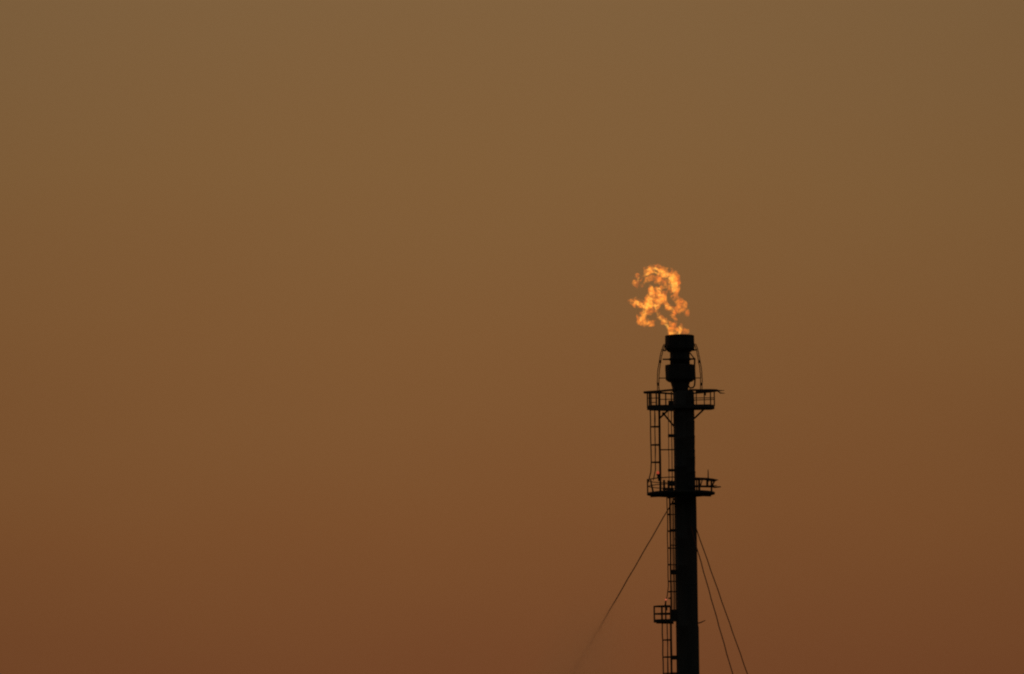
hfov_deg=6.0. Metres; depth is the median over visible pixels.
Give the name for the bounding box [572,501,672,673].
guy wire
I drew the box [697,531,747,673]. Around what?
guy wire
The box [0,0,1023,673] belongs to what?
sky
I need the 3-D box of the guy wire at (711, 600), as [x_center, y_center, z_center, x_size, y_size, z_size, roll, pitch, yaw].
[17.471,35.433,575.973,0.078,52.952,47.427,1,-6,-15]
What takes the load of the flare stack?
on the ground
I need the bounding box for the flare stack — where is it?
[643,334,724,673]
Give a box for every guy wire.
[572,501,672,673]
[690,526,732,673]
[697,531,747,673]

